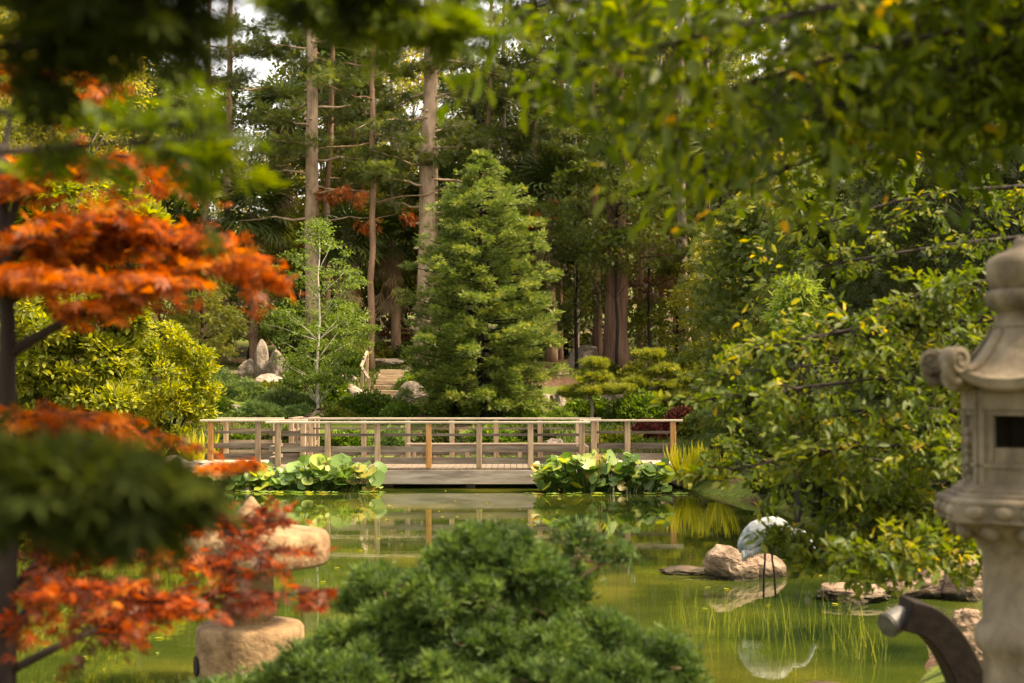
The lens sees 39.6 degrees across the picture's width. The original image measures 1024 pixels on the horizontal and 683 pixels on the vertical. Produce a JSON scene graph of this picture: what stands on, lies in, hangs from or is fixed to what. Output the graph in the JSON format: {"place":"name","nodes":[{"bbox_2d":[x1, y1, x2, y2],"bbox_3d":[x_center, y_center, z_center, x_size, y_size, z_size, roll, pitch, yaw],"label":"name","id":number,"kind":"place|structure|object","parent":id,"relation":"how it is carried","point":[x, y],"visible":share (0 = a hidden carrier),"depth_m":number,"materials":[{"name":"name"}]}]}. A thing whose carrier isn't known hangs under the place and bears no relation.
{"place":"outdoors","nodes":[
{"label":"outdoors","id":0,"kind":"place"},
{"bbox_2d":[5,0,840,218],"label":"sky","id":1,"kind":"structure","parent":0,"point":[264,66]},
{"bbox_2d":[17,480,981,682],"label":"water","id":2,"kind":"structure","parent":0,"point":[680,524],"depth_m":16.13,"materials":[{"name":"liquid"}]},
{"bbox_2d":[204,461,293,491],"bbox_3d":[-5.739,2.975,30.984,2.186,0.781,1.381,0,-2,0],"label":"butterbur plant","id":3,"kind":"object","parent":2,"relation":"in","point":[261,481],"visible":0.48,"depth_m":30.90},
{"bbox_2d":[176,496,329,680],"bbox_3d":[-1.933,2.159,10.534,1.150,2.024,1.147,0,-2,0],"label":"stone lantern","id":4,"kind":"object","parent":2,"relation":"in","point":[220,649],"visible":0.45,"depth_m":10.22,"materials":[{"name":"stone"}]},
{"bbox_2d":[269,453,386,492],"bbox_3d":[-3.947,2.887,30.783,2.543,0.925,1.374,0,-2,0],"label":"butterbur plant","id":5,"kind":"object","parent":2,"relation":"in","point":[305,471],"visible":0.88,"depth_m":30.66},
{"bbox_2d":[522,449,687,493],"bbox_3d":[1.955,2.821,30.429,3.494,1.037,1.357,0,-2,0],"label":"butterbur plant","id":6,"kind":"object","parent":2,"relation":"in","point":[593,468],"visible":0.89,"depth_m":30.26,"materials":[{"name":"plant"}]},
{"bbox_2d":[703,544,758,580],"bbox_3d":[2.546,2.665,16.639,0.577,0.581,0.421,-1,-2,33],"label":"boulder","id":7,"kind":"object","parent":2,"relation":"in","point":[722,562],"visible":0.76,"depth_m":16.54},
{"bbox_2d":[754,553,786,577],"bbox_3d":[2.960,2.739,16.918,0.611,0.503,0.489,0,-2,0],"label":"boulder","id":8,"kind":"object","parent":2,"relation":"in","point":[780,568],"visible":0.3,"depth_m":16.75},
{"bbox_2d":[660,585,887,675],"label":"reeds","id":9,"kind":"object","parent":2,"relation":"in","point":[768,620],"visible":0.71,"depth_m":12.66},
{"bbox_2d":[737,516,815,597],"bbox_3d":[2.817,2.446,15.126,0.839,1.167,0.250,0,-2,0],"label":"crane statue","id":10,"kind":"object","parent":2,"relation":"in","point":[748,551],"visible":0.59,"depth_m":15.08,"materials":[{"name":"metal"}]},
{"bbox_2d":[817,582,891,604],"bbox_3d":[3.603,2.686,14.963,0.775,0.260,0.698,0,-2,0],"label":"boulder","id":11,"kind":"object","parent":2,"relation":"in","point":[831,591],"visible":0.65,"depth_m":14.80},
{"bbox_2d":[886,567,944,598],"bbox_3d":[4.404,2.620,15.308,0.810,0.461,0.673,0,-2,0],"label":"boulder","id":12,"kind":"object","parent":2,"relation":"in","point":[929,590],"visible":0.27,"depth_m":15.02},
{"bbox_2d":[34,226,981,682],"bbox_3d":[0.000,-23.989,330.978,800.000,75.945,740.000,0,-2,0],"label":"ground","id":13,"kind":"structure","parent":0,"point":[932,666],"depth_m":43.11,"materials":[{"name":"plant"}]},
{"bbox_2d":[0,12,157,361],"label":"broadleaf tree","id":14,"kind":"object","parent":13,"relation":"on","point":[30,143],"visible":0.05,"depth_m":46.02,"materials":[{"name":"green plant"}]},
{"bbox_2d":[3,60,162,355],"bbox_3d":[-16.204,-5.262,51.909,7.292,12.766,7.272,1,-2,-15],"label":"broadleaf tree","id":15,"kind":"object","parent":13,"relation":"on","point":[121,147],"depth_m":51.42,"materials":[{"name":"green plant"}]},
{"bbox_2d":[14,290,156,437],"bbox_3d":[-8.582,0.881,27.122,3.546,4.080,2.124,0,-2,0],"label":"laurel shrub","id":16,"kind":"object","parent":13,"relation":"on","point":[101,373],"visible":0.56,"depth_m":26.74,"materials":[{"name":"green plant"}]},
{"bbox_2d":[8,177,177,404],"bbox_3d":[-9.169,-0.448,30.068,4.476,6.825,2.393,0,-2,0],"label":"laurel shrub","id":17,"kind":"object","parent":13,"relation":"on","point":[76,187],"visible":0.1,"depth_m":29.74,"materials":[{"name":"green plant"}]},
{"bbox_2d":[67,3,254,272],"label":"broadleaf tree","id":18,"kind":"object","parent":13,"relation":"on","point":[176,208],"visible":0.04,"depth_m":67.32,"materials":[{"name":"green plant"}]},
{"bbox_2d":[0,67,339,682],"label":"maple tree","id":19,"kind":"object","parent":13,"relation":"on","point":[53,276],"visible":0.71,"depth_m":4.92,"materials":[{"name":"orange plant"}]},
{"bbox_2d":[118,319,226,453],"bbox_3d":[-8.877,1.274,35.419,3.342,3.698,2.245,-1,-2,16],"label":"azalea shrub","id":20,"kind":"object","parent":13,"relation":"on","point":[152,406],"visible":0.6,"depth_m":35.15,"materials":[{"name":"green plant"}]},
{"bbox_2d":[158,208,220,348],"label":"tree","id":21,"kind":"object","parent":13,"relation":"on","point":[191,217],"visible":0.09,"depth_m":63.12,"materials":[{"name":"green plant"}]},
{"bbox_2d":[158,270,251,372],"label":"false cypress","id":22,"kind":"object","parent":13,"relation":"on","point":[201,319],"visible":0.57,"depth_m":50.22,"materials":[{"name":"green plant"}]},
{"bbox_2d":[121,5,312,353],"bbox_3d":[-12.266,-12.525,58.355,6.360,27.980,9.034,2,-3,-44],"label":"pine tree","id":23,"kind":"object","parent":13,"relation":"on","point":[240,78],"visible":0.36,"depth_m":57.55,"materials":[{"name":"green plant"}]},
{"bbox_2d":[220,376,267,401],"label":"shrub","id":24,"kind":"object","parent":13,"relation":"on","point":[242,386],"visible":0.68,"depth_m":48.38,"materials":[{"name":"green plant"}]},
{"bbox_2d":[154,3,337,364],"bbox_3d":[-12.507,-11.383,60.658,8.538,25.780,7.757,2,-3,-43],"label":"pine tree","id":25,"kind":"object","parent":13,"relation":"on","point":[228,108],"visible":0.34,"depth_m":60.13,"materials":[{"name":"green plant"}]},
{"bbox_2d":[209,170,299,360],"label":"palm tree","id":26,"kind":"object","parent":13,"relation":"on","point":[261,229],"visible":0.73,"depth_m":58.32,"materials":[{"name":"green plant"}]},
{"bbox_2d":[207,279,301,359],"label":"false cypress","id":27,"kind":"object","parent":13,"relation":"on","point":[236,336],"visible":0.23,"depth_m":59.00,"materials":[{"name":"green plant"}]},
{"bbox_2d":[231,399,290,418],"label":"shrub","id":28,"kind":"object","parent":13,"relation":"on","point":[255,407],"visible":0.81,"depth_m":43.98,"materials":[{"name":"green plant"}]},
{"bbox_2d":[254,339,268,376],"bbox_3d":[-9.116,0.783,51.682,0.567,1.754,0.365,0,-2,0],"label":"standing stone","id":29,"kind":"object","parent":13,"relation":"on","point":[261,358],"visible":0.81,"depth_m":51.57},
{"bbox_2d":[232,72,327,356],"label":"palm tree","id":30,"kind":"object","parent":13,"relation":"on","point":[280,129],"visible":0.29,"depth_m":66.02,"materials":[{"name":"green plant"}]},
{"bbox_2d":[0,0,573,595],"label":"maple tree","id":31,"kind":"object","parent":13,"relation":"on","point":[78,494],"visible":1,"depth_m":2.20,"materials":[{"name":"green plant"}]},
{"bbox_2d":[253,383,322,408],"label":"shrub","id":32,"kind":"object","parent":13,"relation":"on","point":[283,395],"visible":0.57,"depth_m":45.92,"materials":[{"name":"green plant"}]},
{"bbox_2d":[257,297,326,351],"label":"maple tree","id":33,"kind":"object","parent":13,"relation":"on","point":[271,334],"visible":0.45,"depth_m":57.18,"materials":[{"name":"green plant"}]},
{"bbox_2d":[220,191,375,349],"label":"broadleaf tree","id":34,"kind":"object","parent":13,"relation":"on","point":[272,252],"visible":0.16,"depth_m":65.31,"materials":[{"name":"green plant"}]},
{"bbox_2d":[193,3,415,366],"bbox_3d":[-7.810,-11.129,57.527,8.795,25.516,7.232,-2,-3,41],"label":"pine tree","id":35,"kind":"object","parent":13,"relation":"on","point":[312,160],"visible":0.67,"depth_m":57.03,"materials":[{"name":"green plant"}]},
{"bbox_2d":[253,215,382,408],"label":"tree","id":36,"kind":"object","parent":13,"relation":"on","point":[316,378],"visible":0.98,"depth_m":44.95,"materials":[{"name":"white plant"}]},
{"bbox_2d":[223,32,418,341],"bbox_3d":[-8.265,-11.737,62.015,9.394,26.603,8.009,0,-2,0],"label":"pine tree","id":37,"kind":"object","parent":13,"relation":"on","point":[333,99],"visible":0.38,"depth_m":61.06,"materials":[{"name":"green plant"}]},
{"bbox_2d":[239,29,418,308],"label":"broadleaf tree","id":38,"kind":"object","parent":13,"relation":"on","point":[282,71],"visible":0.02,"depth_m":73.67,"materials":[{"name":"green plant"}]},
{"bbox_2d":[306,373,358,402],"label":"shrub","id":39,"kind":"object","parent":13,"relation":"on","point":[333,394],"visible":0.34,"depth_m":47.82,"materials":[{"name":"green plant"}]},
{"bbox_2d":[292,43,382,280],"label":"tree","id":40,"kind":"object","parent":13,"relation":"on","point":[322,52],"visible":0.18,"depth_m":71.89,"materials":[{"name":"green plant"}]},
{"bbox_2d":[259,149,417,350],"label":"broadleaf tree","id":41,"kind":"object","parent":13,"relation":"on","point":[376,288],"visible":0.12,"depth_m":69.19,"materials":[{"name":"green plant"}]},
{"bbox_2d":[297,297,382,371],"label":"maple tree","id":42,"kind":"object","parent":13,"relation":"on","point":[333,310],"visible":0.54,"depth_m":51.70,"materials":[{"name":"green plant"}]},
{"bbox_2d":[319,429,372,445],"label":"shrub","id":43,"kind":"object","parent":13,"relation":"on","point":[349,440],"visible":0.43,"depth_m":37.77,"materials":[{"name":"green plant"}]},
{"bbox_2d":[309,200,386,341],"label":"palm tree","id":44,"kind":"object","parent":13,"relation":"on","point":[353,243],"visible":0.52,"depth_m":57.27,"materials":[{"name":"green plant"}]},
{"bbox_2d":[285,31,420,324],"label":"pine tree","id":45,"kind":"object","parent":13,"relation":"on","point":[320,115],"visible":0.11,"depth_m":68.28,"materials":[{"name":"green plant"}]},
{"bbox_2d":[327,387,399,416],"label":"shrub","id":46,"kind":"object","parent":13,"relation":"on","point":[362,399],"visible":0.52,"depth_m":45.65,"materials":[{"name":"green plant"}]},
{"bbox_2d":[254,2,484,369],"bbox_3d":[-5.355,-12.143,55.885,9.381,27.606,7.375,0,-2,0],"label":"pine tree","id":47,"kind":"object","parent":13,"relation":"on","point":[424,156],"visible":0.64,"depth_m":54.96,"materials":[{"name":"green plant"}]},
{"bbox_2d":[298,44,467,342],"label":"broadleaf tree","id":48,"kind":"object","parent":13,"relation":"on","point":[376,339],"visible":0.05,"depth_m":88.23,"materials":[{"name":"green plant"}]},
{"bbox_2d":[353,209,418,351],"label":"palm tree","id":49,"kind":"object","parent":13,"relation":"on","point":[391,258],"visible":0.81,"depth_m":63.12,"materials":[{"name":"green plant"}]},
{"bbox_2d":[371,370,409,399],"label":"stairs","id":50,"kind":"structure","parent":13,"relation":"on","point":[388,379],"depth_m":49.60,"materials":[{"name":"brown wood"}]},
{"bbox_2d":[331,39,458,352],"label":"pine tree","id":51,"kind":"object","parent":13,"relation":"on","point":[366,137],"visible":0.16,"depth_m":66.19,"materials":[{"name":"green plant"}]},
{"bbox_2d":[379,400,421,417],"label":"shrub","id":52,"kind":"object","parent":13,"relation":"on","point":[402,409],"visible":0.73,"depth_m":44.29,"materials":[{"name":"green plant"}]},
{"bbox_2d":[192,416,682,486],"bbox_3d":[-1.575,3.018,34.619,12.355,2.282,6.050,0,-2,0],"label":"footbridge","id":53,"kind":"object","parent":13,"relation":"on","point":[452,469],"visible":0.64,"depth_m":31.77,"materials":[{"name":"brown wood"}]},
{"bbox_2d":[406,443,578,456],"bbox_3d":[-0.455,2.723,35.129,4.296,0.423,0.380,0,-2,0],"label":"bench","id":54,"kind":"object","parent":53,"relation":"on","point":[414,454],"visible":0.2,"depth_m":34.95,"materials":[{"name":"brown wood"}]},
{"bbox_2d":[353,0,521,359],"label":"pine tree","id":55,"kind":"object","parent":13,"relation":"on","point":[419,89],"visible":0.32,"depth_m":62.15,"materials":[{"name":"green plant"}]},
{"bbox_2d":[354,176,520,353],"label":"broadleaf tree","id":56,"kind":"object","parent":13,"relation":"on","point":[409,278],"visible":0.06,"depth_m":68.27,"materials":[{"name":"green plant"}]},
{"bbox_2d":[391,152,488,356],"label":"tree","id":57,"kind":"object","parent":13,"relation":"on","point":[445,173],"visible":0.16,"depth_m":63.26,"materials":[{"name":"green plant"}]},
{"bbox_2d":[410,423,470,442],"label":"shrub","id":58,"kind":"object","parent":13,"relation":"on","point":[438,439],"visible":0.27,"depth_m":37.88,"materials":[{"name":"green plant"}]},
{"bbox_2d":[334,0,559,363],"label":"pine tree","id":59,"kind":"object","parent":13,"relation":"on","point":[427,176],"visible":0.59,"depth_m":55.49,"materials":[{"name":"green plant"}]},
{"bbox_2d":[183,510,714,682],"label":"juniper pine","id":60,"kind":"object","parent":13,"relation":"on","point":[504,588],"visible":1,"depth_m":6.18,"materials":[{"name":"green plant"}]},
{"bbox_2d":[438,67,515,316],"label":"tree","id":61,"kind":"object","parent":13,"relation":"on","point":[469,109],"visible":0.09,"depth_m":74.49,"materials":[{"name":"green plant"}]},
{"bbox_2d":[391,148,574,417],"bbox_3d":[-0.885,-1.678,44.156,5.741,8.778,5.752,0,-2,0],"label":"cedar tree","id":62,"kind":"object","parent":13,"relation":"on","point":[506,386],"visible":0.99,"depth_m":43.39,"materials":[{"name":"green plant"}]},
{"bbox_2d":[464,423,518,442],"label":"shrub","id":63,"kind":"object","parent":13,"relation":"on","point":[485,439],"visible":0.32,"depth_m":38.50,"materials":[{"name":"green plant"}]},
{"bbox_2d":[438,0,552,355],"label":"pine tree","id":64,"kind":"object","parent":13,"relation":"on","point":[489,110],"visible":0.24,"depth_m":66.58,"materials":[{"name":"green plant"}]},
{"bbox_2d":[439,35,601,344],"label":"broadleaf tree","id":65,"kind":"object","parent":13,"relation":"on","point":[472,107],"visible":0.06,"depth_m":73.02,"materials":[{"name":"green plant"}]},
{"bbox_2d":[462,0,586,335],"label":"pine tree","id":66,"kind":"object","parent":13,"relation":"on","point":[519,67],"visible":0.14,"depth_m":70.41,"materials":[{"name":"green plant"}]},
{"bbox_2d":[457,2,605,337],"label":"pine tree","id":67,"kind":"object","parent":13,"relation":"on","point":[518,144],"visible":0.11,"depth_m":67.62,"materials":[{"name":"green plant"}]},
{"bbox_2d":[469,218,605,360],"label":"broadleaf tree","id":68,"kind":"object","parent":13,"relation":"on","point":[559,305],"visible":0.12,"depth_m":65.86,"materials":[{"name":"green plant"}]},
{"bbox_2d":[478,0,606,359],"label":"pine tree","id":69,"kind":"object","parent":13,"relation":"on","point":[539,148],"visible":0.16,"depth_m":65.84,"materials":[{"name":"green plant"}]},
{"bbox_2d":[505,146,590,361],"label":"tree","id":70,"kind":"object","parent":13,"relation":"on","point":[552,353],"visible":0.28,"depth_m":63.80,"materials":[{"name":"green plant"}]},
{"bbox_2d":[538,405,580,426],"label":"shrub","id":71,"kind":"object","parent":13,"relation":"on","point":[558,411],"visible":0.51,"depth_m":41.98,"materials":[{"name":"green plant"}]},
{"bbox_2d":[484,180,647,356],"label":"broadleaf tree","id":72,"kind":"object","parent":13,"relation":"on","point":[566,352],"visible":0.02,"depth_m":70.67,"materials":[{"name":"green plant"}]},
{"bbox_2d":[529,196,605,368],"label":"hemlock tree","id":73,"kind":"object","parent":13,"relation":"on","point":[579,291],"visible":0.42,"depth_m":56.91,"materials":[{"name":"green plant"}]},
{"bbox_2d":[496,0,662,349],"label":"pine tree","id":74,"kind":"object","parent":13,"relation":"on","point":[524,52],"visible":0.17,"depth_m":63.02,"materials":[{"name":"green plant"}]},
{"bbox_2d":[516,0,645,356],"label":"pine tree","id":75,"kind":"object","parent":13,"relation":"on","point":[597,330],"visible":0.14,"depth_m":61.91,"materials":[{"name":"green plant"}]},
{"bbox_2d":[563,395,610,418],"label":"shrub","id":76,"kind":"object","parent":13,"relation":"on","point":[581,406],"visible":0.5,"depth_m":43.97,"materials":[{"name":"green plant"}]},
{"bbox_2d":[555,355,638,423],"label":"clipped pine","id":77,"kind":"object","parent":13,"relation":"on","point":[582,389],"visible":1,"depth_m":42.93,"materials":[{"name":"green plant"}]},
{"bbox_2d":[497,0,710,366],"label":"redwood tree","id":78,"kind":"object","parent":13,"relation":"on","point":[609,335],"visible":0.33,"depth_m":54.37,"materials":[{"name":"green plant"}]},
{"bbox_2d":[541,117,686,364],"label":"tree","id":79,"kind":"object","parent":13,"relation":"on","point":[617,188],"visible":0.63,"depth_m":52.85,"materials":[{"name":"green plant"}]},
{"bbox_2d":[546,160,695,352],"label":"broadleaf tree","id":80,"kind":"object","parent":13,"relation":"on","point":[633,280],"visible":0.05,"depth_m":72.57,"materials":[{"name":"green plant"}]},
{"bbox_2d":[599,387,667,424],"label":"shrub","id":81,"kind":"object","parent":13,"relation":"on","point":[635,402],"visible":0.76,"depth_m":43.10,"materials":[{"name":"green plant"}]},
{"bbox_2d":[624,417,668,440],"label":"shrub","id":82,"kind":"object","parent":13,"relation":"on","point":[646,426],"visible":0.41,"depth_m":40.49,"materials":[{"name":"red plant"}]},
{"bbox_2d":[628,214,693,362],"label":"tree","id":83,"kind":"object","parent":13,"relation":"on","point":[649,283],"visible":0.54,"depth_m":55.51,"materials":[{"name":"green plant"}]},
{"bbox_2d":[615,347,719,413],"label":"clipped pine","id":84,"kind":"object","parent":13,"relation":"on","point":[662,369],"visible":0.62,"depth_m":43.89,"materials":[{"name":"green plant"}]},
{"bbox_2d":[627,260,716,363],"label":"camphor tree","id":85,"kind":"object","parent":13,"relation":"on","point":[639,321],"visible":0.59,"depth_m":56.85,"materials":[{"name":"green plant"}]},
{"bbox_2d":[598,1,765,350],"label":"pine tree","id":86,"kind":"object","parent":13,"relation":"on","point":[742,67],"visible":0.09,"depth_m":62.21,"materials":[{"name":"grey plant"}]},
{"bbox_2d":[663,440,707,480],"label":"iris clump","id":87,"kind":"object","parent":13,"relation":"on","point":[689,458],"visible":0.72,"depth_m":31.33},
{"bbox_2d":[629,0,758,352],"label":"pine tree","id":88,"kind":"object","parent":13,"relation":"on","point":[739,52],"visible":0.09,"depth_m":64.32,"materials":[{"name":"green plant"}]},
{"bbox_2d":[671,361,733,401],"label":"clipped pine","id":89,"kind":"object","parent":13,"relation":"on","point":[680,391],"visible":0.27,"depth_m":42.99,"materials":[{"name":"green plant"}]},
{"bbox_2d":[645,75,775,331],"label":"broadleaf tree","id":90,"kind":"object","parent":13,"relation":"on","point":[689,207],"visible":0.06,"depth_m":67.87,"materials":[{"name":"green plant"}]},
{"bbox_2d":[663,218,762,386],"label":"camphor tree","id":91,"kind":"object","parent":13,"relation":"on","point":[677,297],"visible":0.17,"depth_m":48.16,"materials":[{"name":"green plant"}]},
{"bbox_2d":[435,0,1023,254],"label":"oak tree","id":92,"kind":"object","parent":13,"relation":"on","point":[902,78],"visible":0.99,"depth_m":3.92,"materials":[{"name":"green plant"}]},
{"bbox_2d":[681,106,777,337],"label":"tree","id":93,"kind":"object","parent":13,"relation":"on","point":[708,132],"visible":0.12,"depth_m":58.89,"materials":[{"name":"green plant"}]},
{"bbox_2d":[665,190,822,488],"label":"drooping conifer","id":94,"kind":"object","parent":13,"relation":"on","point":[728,264],"visible":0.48,"depth_m":26.70,"materials":[{"name":"green plant"}]},
{"bbox_2d":[760,272,841,537],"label":"tree","id":95,"kind":"object","parent":13,"relation":"on","point":[807,299],"visible":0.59,"depth_m":18.91,"materials":[{"name":"green plant"}]},
{"bbox_2d":[729,115,874,398],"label":"camphor tree","id":96,"kind":"object","parent":13,"relation":"on","point":[780,154],"visible":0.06,"depth_m":35.51,"materials":[{"name":"green plant"}]},
{"bbox_2d":[734,152,921,499],"bbox_3d":[4.938,-0.288,21.997,3.074,5.480,3.237,0,-2,0],"label":"drooping conifer","id":97,"kind":"object","parent":13,"relation":"on","point":[823,237],"visible":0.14,"depth_m":21.71,"materials":[{"name":"green plant"}]},
{"bbox_2d":[782,418,886,517],"bbox_3d":[5.695,1.989,23.153,2.463,1.883,2.114,0,-2,0],"label":"shrub","id":98,"kind":"object","parent":13,"relation":"on","point":[817,506],"visible":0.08,"depth_m":22.94,"materials":[{"name":"green plant"}]},
{"bbox_2d":[647,117,1023,607],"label":"camellia tree","id":99,"kind":"object","parent":13,"relation":"on","point":[915,546],"visible":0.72,"depth_m":8.91,"materials":[{"name":"green plant"}]},
{"bbox_2d":[854,401,961,541],"bbox_3d":[5.645,1.802,18.959,2.384,2.154,2.020,0,-2,0],"label":"shrub","id":100,"kind":"object","parent":13,"relation":"on","point":[918,434],"depth_m":18.75,"materials":[{"name":"green plant"}]},
{"bbox_2d":[799,60,1023,466],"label":"tree","id":101,"kind":"object","parent":13,"relation":"on","point":[910,260],"visible":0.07,"depth_m":19.73,"materials":[{"name":"green plant"}]},
{"bbox_2d":[877,595,982,682],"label":"curved post","id":102,"kind":"object","parent":13,"relation":"on","point":[942,636],"visible":0.98,"depth_m":6.85,"materials":[{"name":"metal"}]},
{"bbox_2d":[889,67,1023,479],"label":"tree","id":103,"kind":"object","parent":13,"relation":"on","point":[1012,175],"visible":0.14,"depth_m":17.84,"materials":[{"name":"green plant"}]},
{"bbox_2d":[941,561,981,601],"bbox_3d":[4.851,2.597,15.066,0.662,0.571,0.467,1,-2,-34],"label":"boulder","id":104,"kind":"object","parent":13,"relation":"on","point":[951,592],"visible":0.35,"depth_m":14.86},
{"bbox_2d":[952,608,981,632],"bbox_3d":[3.400,2.138,10.573,0.244,0.316,0.238,0,-2,0],"label":"boulder","id":105,"kind":"object","parent":13,"relation":"on","point":[965,619],"visible":0.46,"depth_m":10.51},
{"bbox_2d":[920,237,1023,682],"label":"stone lantern","id":106,"kind":"object","parent":13,"relation":"on","point":[981,503],"visible":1,"depth_m":5.47,"materials":[{"name":"stone"}]},
{"bbox_2d":[112,352,917,474],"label":"grass","id":107,"kind":"structure","parent":0,"point":[604,426],"depth_m":42.42,"materials":[{"name":"plant"}]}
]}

